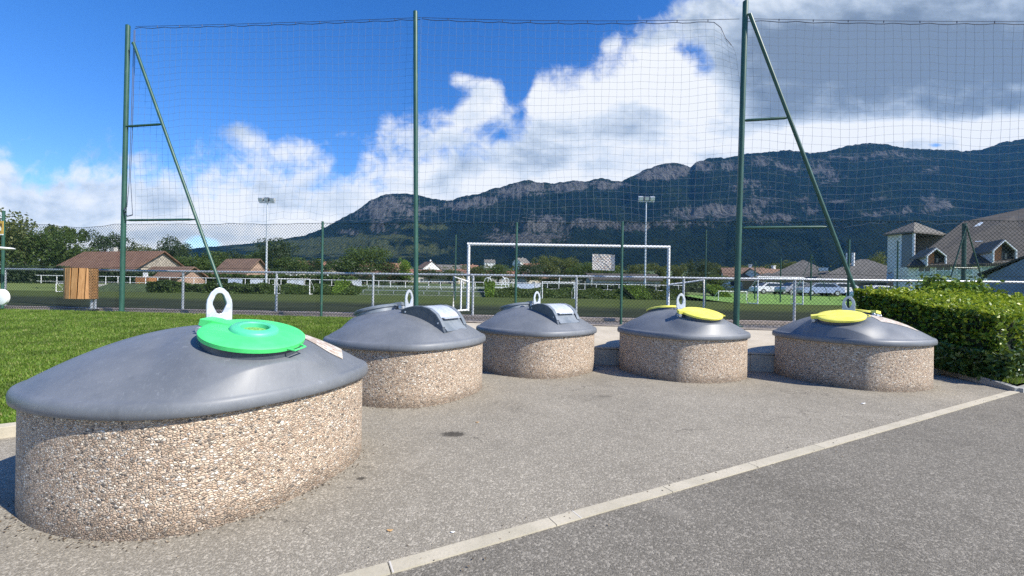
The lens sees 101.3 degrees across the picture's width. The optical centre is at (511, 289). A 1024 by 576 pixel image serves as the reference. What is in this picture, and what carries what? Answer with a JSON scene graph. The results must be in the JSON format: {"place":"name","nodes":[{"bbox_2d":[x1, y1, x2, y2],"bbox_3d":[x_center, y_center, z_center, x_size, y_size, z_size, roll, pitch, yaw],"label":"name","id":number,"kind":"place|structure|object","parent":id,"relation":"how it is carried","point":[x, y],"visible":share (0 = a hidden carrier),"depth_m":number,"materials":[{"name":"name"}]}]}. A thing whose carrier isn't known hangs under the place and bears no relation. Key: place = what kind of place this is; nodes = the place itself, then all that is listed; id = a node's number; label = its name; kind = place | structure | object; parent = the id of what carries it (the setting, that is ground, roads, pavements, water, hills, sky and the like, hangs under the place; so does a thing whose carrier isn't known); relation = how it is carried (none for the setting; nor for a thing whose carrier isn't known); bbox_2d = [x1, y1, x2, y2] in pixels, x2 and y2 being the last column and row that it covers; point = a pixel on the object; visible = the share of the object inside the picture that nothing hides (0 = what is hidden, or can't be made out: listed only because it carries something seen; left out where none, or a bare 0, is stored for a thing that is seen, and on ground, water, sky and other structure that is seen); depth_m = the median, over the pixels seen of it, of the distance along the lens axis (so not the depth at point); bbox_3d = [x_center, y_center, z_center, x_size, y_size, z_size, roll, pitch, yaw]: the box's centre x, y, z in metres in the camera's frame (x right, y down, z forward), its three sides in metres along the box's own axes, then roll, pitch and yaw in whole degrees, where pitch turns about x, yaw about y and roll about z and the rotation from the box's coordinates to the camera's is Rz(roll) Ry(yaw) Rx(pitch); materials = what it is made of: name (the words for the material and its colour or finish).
{"place":"outdoors","nodes":[
{"label":"outdoors","id":0,"kind":"place"},
{"bbox_2d":[0,289,9,305],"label":"round panel","id":1,"kind":"object","parent":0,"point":[4,296],"visible":1,"depth_m":12.26,"materials":[{"name":"white paint"}]},
{"bbox_2d":[0,308,352,423],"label":"lawn","id":2,"kind":"structure","parent":0,"point":[73,356],"depth_m":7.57,"materials":[{"name":"plant"}]},
{"bbox_2d":[6,305,783,329],"bbox_3d":[-0.013,0.845,11.850,80.920,0.039,2.581,1,0,7],"label":"gravel strip","id":3,"kind":"object","parent":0,"point":[766,327],"visible":0.07,"depth_m":11.20,"materials":[{"name":"grey gravel"}]},
{"bbox_2d":[63,268,98,309],"bbox_3d":[-13.105,-0.028,12.790,0.876,1.274,0.637,1,0,0],"label":"litter bin","id":4,"kind":"object","parent":3,"relation":"on","point":[77,285],"visible":0.93,"depth_m":12.55,"materials":[{"name":"wood"}]},
{"bbox_2d":[114,24,225,311],"bbox_3d":[-9.781,-3.578,12.266,3.812,8.547,0.267,1,0,7],"label":"net pole","id":5,"kind":"object","parent":3,"relation":"on","point":[126,126],"visible":0.9,"depth_m":12.42,"materials":[{"name":"green metal"}]},
{"bbox_2d":[124,37,134,216],"bbox_3d":[-11.306,-4.931,12.417,0.247,5.549,0.075,1,0,-11],"label":"pull rope","id":6,"kind":"object","parent":5,"relation":"hanging from","point":[130,134],"visible":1,"depth_m":12.44,"materials":[{"name":"grey metal"}]},
{"bbox_2d":[132,17,420,223],"bbox_3d":[-6.869,-4.821,11.936,8.858,5.879,0.173,1,0,7],"label":"ball stop net","id":7,"kind":"object","parent":5,"relation":"hanging from","point":[191,98],"visible":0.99,"depth_m":11.96,"materials":[{"name":"green"}]},
{"bbox_2d":[413,10,417,305],"bbox_3d":[-2.578,-3.382,11.370,0.322,8.346,0.240,1,0,0],"label":"net pole","id":8,"kind":"object","parent":3,"relation":"on","point":[415,138],"visible":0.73,"depth_m":11.32,"materials":[{"name":"green metal"}]},
{"bbox_2d":[418,17,739,224],"bbox_3d":[1.540,-4.503,10.895,8.234,5.662,0.157,1,0,8],"label":"ball stop net","id":9,"kind":"object","parent":8,"relation":"hanging from","point":[601,96],"visible":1,"depth_m":10.88,"materials":[{"name":"green"}]},
{"bbox_2d":[0,211,1023,326],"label":"chain link fence","id":10,"kind":"object","parent":3,"relation":"on","point":[3,260],"visible":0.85,"depth_m":11.18,"materials":[{"name":"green metal"}]},
{"bbox_2d":[592,254,614,270],"bbox_3d":[2.360,-0.712,10.828,0.572,0.430,0.027,1,0,7],"label":"notice board","id":11,"kind":"object","parent":10,"relation":"attached to","point":[595,259],"visible":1,"depth_m":10.82,"materials":[{"name":"white"}]},
{"bbox_2d":[733,0,859,326],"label":"net pole","id":12,"kind":"object","parent":3,"relation":"on","point":[739,227],"visible":0.89,"depth_m":10.30,"materials":[{"name":"green metal"}]},
{"bbox_2d":[742,18,1023,227],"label":"ball stop net","id":13,"kind":"object","parent":12,"relation":"hanging from","point":[840,137],"visible":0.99,"depth_m":9.97,"materials":[{"name":"green"}]},
{"bbox_2d":[889,274,1005,295],"bbox_3d":[10.357,0.378,9.989,1.983,1.538,1.587,1,0,0],"label":"leafy shrub","id":14,"kind":"object","parent":3,"relation":"on","point":[945,284],"visible":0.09,"depth_m":9.67,"materials":[{"name":"green plant"}]},
{"bbox_2d":[98,283,694,299],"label":"embankment","id":15,"kind":"structure","parent":0,"point":[437,292],"depth_m":43.22,"materials":[{"name":"plant"}]},
{"bbox_2d":[180,283,269,293],"bbox_3d":[-29.629,-0.125,42.747,9.436,1.281,1.905,1,0,0],"label":"hedge row","id":16,"kind":"object","parent":15,"relation":"on","point":[245,289],"visible":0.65,"depth_m":42.04,"materials":[{"name":"green plant"}]},
{"bbox_2d":[331,279,351,293],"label":"clipped shrub","id":17,"kind":"object","parent":15,"relation":"on","point":[338,282],"visible":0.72,"depth_m":43.84,"materials":[{"name":"green plant"}]},
{"bbox_2d":[201,282,690,299],"bbox_3d":[-6.200,0.156,43.909,49.780,1.471,3.188,1,0,-2],"label":"bank ground cover","id":18,"kind":"object","parent":15,"relation":"on","point":[300,289],"visible":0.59,"depth_m":43.63,"materials":[{"name":"green plant"}]},
{"bbox_2d":[484,280,494,296],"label":"clipped shrub","id":19,"kind":"object","parent":15,"relation":"on","point":[490,283],"visible":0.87,"depth_m":43.38,"materials":[{"name":"green plant"}]},
{"bbox_2d":[0,262,840,329],"bbox_3d":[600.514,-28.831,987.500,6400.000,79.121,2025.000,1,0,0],"label":"ground","id":20,"kind":"structure","parent":0,"point":[33,287],"depth_m":45.75,"materials":[{"name":"green plant"}]},
{"bbox_2d":[0,207,67,265],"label":"broadleaf tree","id":21,"kind":"object","parent":20,"relation":"on","point":[21,221],"visible":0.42,"depth_m":56.57,"materials":[{"name":"green plant"}]},
{"bbox_2d":[0,264,76,283],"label":"hedge row","id":22,"kind":"object","parent":20,"relation":"on","point":[47,280],"visible":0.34,"depth_m":45.97,"materials":[{"name":"green plant"}]},
{"bbox_2d":[0,227,86,266],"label":"broadleaf tree","id":23,"kind":"object","parent":20,"relation":"on","point":[49,247],"visible":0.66,"depth_m":58.77,"materials":[{"name":"green plant"}]},
{"bbox_2d":[46,224,87,252],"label":"tree","id":24,"kind":"object","parent":20,"relation":"on","point":[74,233],"visible":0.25,"depth_m":78.39,"materials":[{"name":"green plant"}]},
{"bbox_2d":[38,245,99,266],"bbox_3d":[-70.173,-4.099,63.801,12.378,6.490,12.127,1,0,-41],"label":"broadleaf tree","id":25,"kind":"object","parent":20,"relation":"on","point":[82,249],"visible":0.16,"depth_m":62.28,"materials":[{"name":"green plant"}]},
{"bbox_2d":[77,229,137,251],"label":"broadleaf tree","id":26,"kind":"object","parent":20,"relation":"on","point":[112,241],"visible":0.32,"depth_m":83.11,"materials":[{"name":"green plant"}]},
{"bbox_2d":[58,247,183,269],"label":"long house","id":27,"kind":"structure","parent":20,"relation":"on","point":[175,262],"depth_m":53.35,"materials":[{"name":"grey paint"}]},
{"bbox_2d":[99,268,156,282],"bbox_3d":[-46.572,-1.102,49.015,9.354,2.952,2.687,1,0,0],"label":"hedge row","id":28,"kind":"object","parent":20,"relation":"on","point":[111,279],"visible":0.15,"depth_m":48.01,"materials":[{"name":"green plant"}]},
{"bbox_2d":[146,280,186,292],"bbox_3d":[-34.177,-0.290,41.604,2.736,1.501,2.620,1,0,0],"label":"hedge row","id":29,"kind":"object","parent":20,"relation":"on","point":[154,288],"visible":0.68,"depth_m":40.61,"materials":[{"name":"green plant"}]},
{"bbox_2d":[149,234,192,261],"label":"broadleaf tree","id":30,"kind":"object","parent":20,"relation":"on","point":[180,250],"visible":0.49,"depth_m":82.02,"materials":[{"name":"green plant"}]},
{"bbox_2d":[147,266,208,283],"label":"porch building","id":31,"kind":"structure","parent":20,"relation":"on","point":[195,279],"depth_m":50.12,"materials":[{"name":"grey paint"}]},
{"bbox_2d":[173,255,224,273],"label":"broadleaf tree","id":32,"kind":"object","parent":20,"relation":"on","point":[192,263],"visible":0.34,"depth_m":76.91,"materials":[{"name":"green plant"}]},
{"bbox_2d":[184,251,231,273],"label":"broadleaf tree","id":33,"kind":"object","parent":20,"relation":"on","point":[215,256],"visible":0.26,"depth_m":95.05,"materials":[{"name":"green plant"}]},
{"bbox_2d":[211,259,272,276],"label":"house","id":34,"kind":"structure","parent":20,"relation":"on","point":[257,264],"depth_m":65.01,"materials":[{"name":"brown tile"}]},
{"bbox_2d":[258,197,275,282],"bbox_3d":[-29.214,-5.506,49.867,1.900,11.013,0.532,1,0,0],"label":"floodlight mast","id":35,"kind":"object","parent":20,"relation":"on","point":[266,199],"visible":0.81,"depth_m":49.91,"materials":[{"name":"metal"}]},
{"bbox_2d":[248,237,304,271],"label":"broadleaf tree","id":36,"kind":"object","parent":20,"relation":"on","point":[279,251],"visible":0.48,"depth_m":90.76,"materials":[{"name":"green plant"}]},
{"bbox_2d":[205,273,357,284],"bbox_3d":[-29.436,-0.727,53.017,19.709,2.682,2.670,1,0,0],"label":"hedge row","id":37,"kind":"object","parent":20,"relation":"on","point":[301,276],"visible":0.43,"depth_m":52.03,"materials":[{"name":"green plant"}]},
{"bbox_2d":[272,256,324,275],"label":"broadleaf tree","id":38,"kind":"object","parent":20,"relation":"on","point":[290,264],"visible":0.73,"depth_m":88.75,"materials":[{"name":"green plant"}]},
{"bbox_2d":[286,258,334,271],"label":"broadleaf tree","id":39,"kind":"object","parent":20,"relation":"on","point":[317,268],"visible":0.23,"depth_m":128.84,"materials":[{"name":"green plant"}]},
{"bbox_2d":[37,275,681,290],"bbox_3d":[-15.492,-0.613,45.135,69.031,0.850,0.070,1,0,-2],"label":"railing","id":40,"kind":"object","parent":20,"relation":"on","point":[348,280],"visible":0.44,"depth_m":45.11,"materials":[{"name":"grey metal"}]},
{"bbox_2d":[325,245,398,284],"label":"broadleaf tree","id":41,"kind":"object","parent":20,"relation":"on","point":[346,260],"visible":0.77,"depth_m":87.67,"materials":[{"name":"green plant"}]},
{"bbox_2d":[354,275,389,285],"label":"bushy tree","id":42,"kind":"object","parent":20,"relation":"on","point":[385,283],"visible":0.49,"depth_m":69.25,"materials":[{"name":"green plant"}]},
{"bbox_2d":[373,262,398,282],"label":"bushy tree","id":43,"kind":"object","parent":20,"relation":"on","point":[390,279],"visible":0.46,"depth_m":91.28,"materials":[{"name":"green plant"}]},
{"bbox_2d":[4,306,792,324],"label":"pitch kerb","id":44,"kind":"structure","parent":20,"relation":"on","point":[465,316],"depth_m":12.53,"materials":[{"name":"grey concrete"}]},
{"bbox_2d":[0,268,1023,320],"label":"handrail","id":45,"kind":"object","parent":44,"relation":"on","point":[576,282],"visible":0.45,"depth_m":12.20,"materials":[{"name":"metal"}]},
{"bbox_2d":[390,271,413,284],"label":"bushy tree","id":46,"kind":"object","parent":20,"relation":"on","point":[400,279],"visible":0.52,"depth_m":85.49,"materials":[{"name":"green plant"}]},
{"bbox_2d":[398,257,413,280],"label":"broadleaf tree","id":47,"kind":"object","parent":20,"relation":"on","point":[403,270],"visible":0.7,"depth_m":83.42,"materials":[{"name":"green plant"}]},
{"bbox_2d":[368,285,484,295],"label":"spectator terrace","id":48,"kind":"structure","parent":20,"relation":"on","point":[408,293],"depth_m":42.84,"materials":[{"name":"concrete"}]},
{"bbox_2d":[422,269,466,283],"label":"village house","id":49,"kind":"structure","parent":20,"relation":"on","point":[446,280],"depth_m":126.22,"materials":[{"name":"grey paint"}]},
{"bbox_2d":[460,264,501,277],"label":"broadleaf tree","id":50,"kind":"object","parent":20,"relation":"on","point":[480,268],"visible":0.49,"depth_m":119.08,"materials":[{"name":"green plant"}]},
{"bbox_2d":[485,264,514,283],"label":"broadleaf tree","id":51,"kind":"object","parent":20,"relation":"on","point":[500,269],"visible":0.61,"depth_m":109.25,"materials":[{"name":"green plant"}]},
{"bbox_2d":[512,262,547,283],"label":"broadleaf tree","id":52,"kind":"object","parent":20,"relation":"on","point":[526,267],"visible":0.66,"depth_m":108.41,"materials":[{"name":"green plant"}]},
{"bbox_2d":[517,272,557,284],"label":"village house","id":53,"kind":"structure","parent":20,"relation":"on","point":[523,281],"depth_m":126.66,"materials":[{"name":"grey paint"}]},
{"bbox_2d":[530,254,571,273],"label":"broadleaf tree","id":54,"kind":"object","parent":20,"relation":"on","point":[546,262],"visible":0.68,"depth_m":128.69,"materials":[{"name":"green plant"}]},
{"bbox_2d":[533,273,568,284],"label":"bushy tree","id":55,"kind":"object","parent":20,"relation":"on","point":[549,279],"visible":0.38,"depth_m":84.24,"materials":[{"name":"green plant"}]},
{"bbox_2d":[556,256,580,281],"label":"broadleaf tree","id":56,"kind":"object","parent":20,"relation":"on","point":[572,261],"visible":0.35,"depth_m":133.65,"materials":[{"name":"green plant"}]},
{"bbox_2d":[548,262,602,282],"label":"broadleaf tree","id":57,"kind":"object","parent":20,"relation":"on","point":[581,269],"visible":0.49,"depth_m":92.78,"materials":[{"name":"green plant"}]},
{"bbox_2d":[584,273,662,286],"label":"clubhouse","id":58,"kind":"structure","parent":20,"relation":"on","point":[635,281],"depth_m":67.11,"materials":[{"name":"tile"}]},
{"bbox_2d":[543,282,707,292],"bbox_3d":[13.650,0.129,50.599,20.175,2.214,1.782,1,0,0],"label":"hedge row","id":59,"kind":"object","parent":20,"relation":"on","point":[610,287],"visible":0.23,"depth_m":50.02,"materials":[{"name":"green plant"}]},
{"bbox_2d":[617,263,653,273],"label":"broadleaf tree","id":60,"kind":"object","parent":20,"relation":"on","point":[636,268],"visible":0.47,"depth_m":138.75,"materials":[{"name":"green plant"}]},
{"bbox_2d":[623,284,652,299],"bbox_3d":[12.977,0.232,43.601,2.625,1.835,2.498,1,0,0],"label":"clipped shrub","id":61,"kind":"object","parent":20,"relation":"on","point":[645,294],"visible":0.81,"depth_m":43.51,"materials":[{"name":"green plant"}]},
{"bbox_2d":[638,196,654,287],"bbox_3d":[15.901,-5.223,49.867,1.900,11.833,0.532,1,0,0],"label":"floodlight mast","id":62,"kind":"object","parent":20,"relation":"on","point":[646,199],"visible":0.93,"depth_m":49.91,"materials":[{"name":"metal"}]},
{"bbox_2d":[648,262,672,284],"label":"bushy tree","id":63,"kind":"object","parent":20,"relation":"on","point":[659,272],"visible":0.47,"depth_m":129.12,"materials":[{"name":"green plant"}]},
{"bbox_2d":[663,263,687,286],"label":"bushy tree","id":64,"kind":"object","parent":20,"relation":"on","point":[674,269],"visible":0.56,"depth_m":119.23,"materials":[{"name":"green plant"}]},
{"bbox_2d":[683,259,702,286],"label":"conifer","id":65,"kind":"object","parent":20,"relation":"on","point":[692,271],"visible":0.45,"depth_m":104.65,"materials":[{"name":"green plant"}]},
{"bbox_2d":[685,259,719,284],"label":"broadleaf tree","id":66,"kind":"object","parent":20,"relation":"on","point":[710,266],"visible":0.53,"depth_m":106.99,"materials":[{"name":"green plant"}]},
{"bbox_2d":[706,275,732,290],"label":"bushy tree","id":67,"kind":"object","parent":20,"relation":"on","point":[719,282],"visible":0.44,"depth_m":79.29,"materials":[{"name":"green plant"}]},
{"bbox_2d":[720,264,763,289],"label":"village house","id":68,"kind":"structure","parent":20,"relation":"on","point":[726,271],"depth_m":93.60,"materials":[{"name":"grey paint"}]},
{"bbox_2d":[740,273,771,290],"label":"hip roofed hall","id":69,"kind":"structure","parent":20,"relation":"on","point":[746,285],"depth_m":81.96,"materials":[{"name":"tile"}]},
{"bbox_2d":[742,265,781,276],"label":"village house","id":70,"kind":"structure","parent":20,"relation":"on","point":[751,270],"depth_m":91.00,"materials":[{"name":"grey paint"}]},
{"bbox_2d":[759,260,828,292],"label":"hip roofed hall","id":71,"kind":"structure","parent":20,"relation":"on","point":[798,267],"depth_m":69.73,"materials":[{"name":"tile"}]},
{"bbox_2d":[817,253,886,286],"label":"hip roofed hall","id":72,"kind":"structure","parent":20,"relation":"on","point":[870,265],"depth_m":63.30,"materials":[{"name":"tile"}]},
{"bbox_2d":[884,222,944,286],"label":"stair tower","id":73,"kind":"structure","parent":20,"relation":"on","point":[900,236],"depth_m":51.47,"materials":[{"name":"grey concrete"}]},
{"bbox_2d":[852,284,1023,374],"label":"boundary hedge","id":74,"kind":"object","parent":20,"relation":"on","point":[989,321],"visible":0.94,"depth_m":7.90,"materials":[{"name":"green plant"}]},
{"bbox_2d":[894,209,1023,289],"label":"school building","id":75,"kind":"structure","parent":20,"relation":"on","point":[1013,216],"depth_m":42.57,"materials":[{"name":"tile"}]},
{"bbox_2d":[934,267,951,275],"bbox_3d":[42.394,-1.911,41.276,1.247,1.170,0.130,1,0,21],"label":"window","id":76,"kind":"structure","parent":75,"relation":"in","point":[942,273],"depth_m":41.24,"materials":[{"name":"glass"}]},
{"bbox_2d":[977,256,1023,295],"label":"shed building","id":77,"kind":"structure","parent":20,"relation":"on","point":[1017,269],"depth_m":28.22,"materials":[{"name":"metal"}]},
{"bbox_2d":[6,290,856,320],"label":"football pitch","id":78,"kind":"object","parent":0,"point":[335,302],"visible":0.51,"depth_m":21.64,"materials":[{"name":"green plant"}]},
{"bbox_2d":[453,243,704,310],"bbox_3d":[2.328,-0.414,14.959,8.781,2.497,0.793,1,0,0],"label":"football goal","id":79,"kind":"object","parent":78,"relation":"on","point":[569,245],"visible":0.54,"depth_m":15.25,"materials":[{"name":"white paint"}]},
{"bbox_2d":[747,276,803,304],"bbox_3d":[19.790,0.051,31.590,3.590,2.045,1.272,1,0,-4],"label":"training goal","id":80,"kind":"object","parent":78,"relation":"on","point":[776,277],"visible":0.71,"depth_m":31.08,"materials":[{"name":"white paint"}]},
{"bbox_2d":[949,223,983,286],"bbox_3d":[22.648,-1.088,20.979,2.662,4.471,0.213,1,0,0],"label":"net mast","id":81,"kind":"object","parent":78,"relation":"on","point":[963,239],"visible":0.62,"depth_m":20.92,"materials":[{"name":"teal"}]},
{"bbox_2d":[0,364,1009,575],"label":"forecourt paving","id":82,"kind":"structure","parent":0,"point":[422,479],"depth_m":3.53,"materials":[{"name":"grey asphalt"}]},
{"bbox_2d":[0,422,15,438],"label":"lawn kerb","id":83,"kind":"structure","parent":82,"relation":"on","point":[7,430],"depth_m":3.92,"materials":[{"name":"concrete"}]},
{"bbox_2d":[6,287,367,541],"bbox_3d":[-2.332,0.737,3.332,2.026,1.514,2.024,1,0,19],"label":"waste container","id":84,"kind":"object","parent":82,"relation":"on","point":[213,419],"visible":1,"depth_m":2.53,"materials":[{"name":"grey plastic"}]},
{"bbox_2d":[323,289,485,408],"bbox_3d":[-1.489,0.750,6.037,2.024,1.514,2.027,1,0,27],"label":"waste container","id":85,"kind":"object","parent":82,"relation":"on","point":[411,355],"visible":0.95,"depth_m":5.27,"materials":[{"name":"beige stone"}]},
{"bbox_2d":[0,364,985,569],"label":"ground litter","id":86,"kind":"object","parent":82,"relation":"on","point":[221,525],"visible":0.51,"depth_m":2.62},
{"bbox_2d":[476,291,596,378],"bbox_3d":[0.457,0.780,7.856,2.027,1.514,2.024,1,0,42],"label":"waste container","id":87,"kind":"object","parent":82,"relation":"on","point":[533,339],"visible":0.99,"depth_m":7.10,"materials":[{"name":"grey plastic"}]},
{"bbox_2d":[338,390,1018,575],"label":"concrete edging","id":88,"kind":"object","parent":82,"relation":"on","point":[430,556],"visible":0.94,"depth_m":2.83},
{"bbox_2d":[617,293,750,382],"bbox_3d":[3.088,0.821,7.695,2.024,1.514,2.027,1,0,-25],"label":"waste container","id":89,"kind":"object","parent":82,"relation":"on","point":[678,342],"visible":0.98,"depth_m":6.89,"materials":[{"name":"grey plastic"}]},
{"bbox_2d":[594,346,774,371],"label":"retaining wall","id":90,"kind":"structure","parent":82,"relation":"on","point":[756,361],"depth_m":7.86,"materials":[{"name":"concrete"}]},
{"bbox_2d":[772,296,937,391],"bbox_3d":[5.832,0.863,7.283,2.027,1.514,2.024,1,0,-19],"label":"waste container","id":91,"kind":"object","parent":82,"relation":"on","point":[851,347],"visible":0.99,"depth_m":6.55,"materials":[{"name":"grey plastic"}]},
{"bbox_2d":[0,0,1023,251],"label":"sky","id":92,"kind":"structure","parent":0,"point":[62,61],"materials":[{"name":"blue"}]},
{"bbox_2d":[178,139,1023,271],"bbox_3d":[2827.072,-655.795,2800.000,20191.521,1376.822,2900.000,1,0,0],"label":"mountain","id":93,"kind":"structure","parent":0,"point":[760,177],"depth_m":2741.17,"materials":[{"name":"green plant"}]},
{"bbox_2d":[466,323,774,351],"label":"concrete slab","id":94,"kind":"structure","parent":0,"point":[761,340],"depth_m":9.01,"materials":[{"name":"beige concrete"}]},
{"bbox_2d":[387,383,1023,575],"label":"road","id":95,"kind":"structure","parent":0,"point":[942,495],"depth_m":2.68,"materials":[{"name":"grey asphalt"}]},
{"bbox_2d":[934,363,1023,392],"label":"garden kerb","id":96,"kind":"structure","parent":95,"relation":"on","point":[997,383],"depth_m":6.96,"materials":[{"name":"concrete"}]},
{"bbox_2d":[688,293,855,304],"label":"grass field","id":97,"kind":"structure","parent":0,"point":[767,297],"depth_m":40.58,"materials":[{"name":"green plant"}]},
{"bbox_2d":[702,284,731,296],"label":"clipped shrub","id":98,"kind":"object","parent":97,"relation":"on","point":[716,289],"visible":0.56,"depth_m":43.77,"materials":[{"name":"green plant"}]},
{"bbox_2d":[749,282,785,293],"bbox_3d":[33.080,-0.217,54.000,4.300,1.500,1.820,1,0,-4],"label":"parked car","id":99,"kind":"object","parent":97,"relation":"on","point":[766,288],"visible":0.51,"depth_m":53.20,"materials":[{"name":"white paint"}]},
{"bbox_2d":[774,282,807,294],"bbox_3d":[33.811,-0.182,50.000,4.300,1.500,1.820,1,0,-8],"label":"parked car","id":100,"kind":"object","parent":97,"relation":"on","point":[786,288],"visible":0.3,"depth_m":49.25,"materials":[{"name":"silver metal"}]},
{"bbox_2d":[792,254,830,300],"bbox_3d":[28.492,-1.073,39.974,3.849,4.622,0.193,1,0,0],"label":"net mast","id":101,"kind":"object","parent":97,"relation":"on","point":[810,261],"visible":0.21,"depth_m":39.94,"materials":[{"name":"teal"}]},
{"bbox_2d":[796,282,844,295],"bbox_3d":[34.410,-0.068,47.000,4.300,1.500,1.820,1,0,4],"label":"parked car","id":102,"kind":"object","parent":97,"relation":"on","point":[814,290],"visible":0.6,"depth_m":46.18,"materials":[{"name":"silver metal"}]},
{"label":"grass corner","id":103,"kind":"structure","parent":0,"visible":0},
{"bbox_2d":[934,341,1023,384],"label":"ivy","id":104,"kind":"object","parent":103,"relation":"on","point":[963,358],"visible":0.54,"depth_m":7.13,"materials":[{"name":"green plant"}]},
{"bbox_2d":[938,363,1023,383],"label":"verge grass","id":105,"kind":"structure","parent":103,"relation":"on","point":[1018,380],"depth_m":6.71,"materials":[{"name":"green plant"}]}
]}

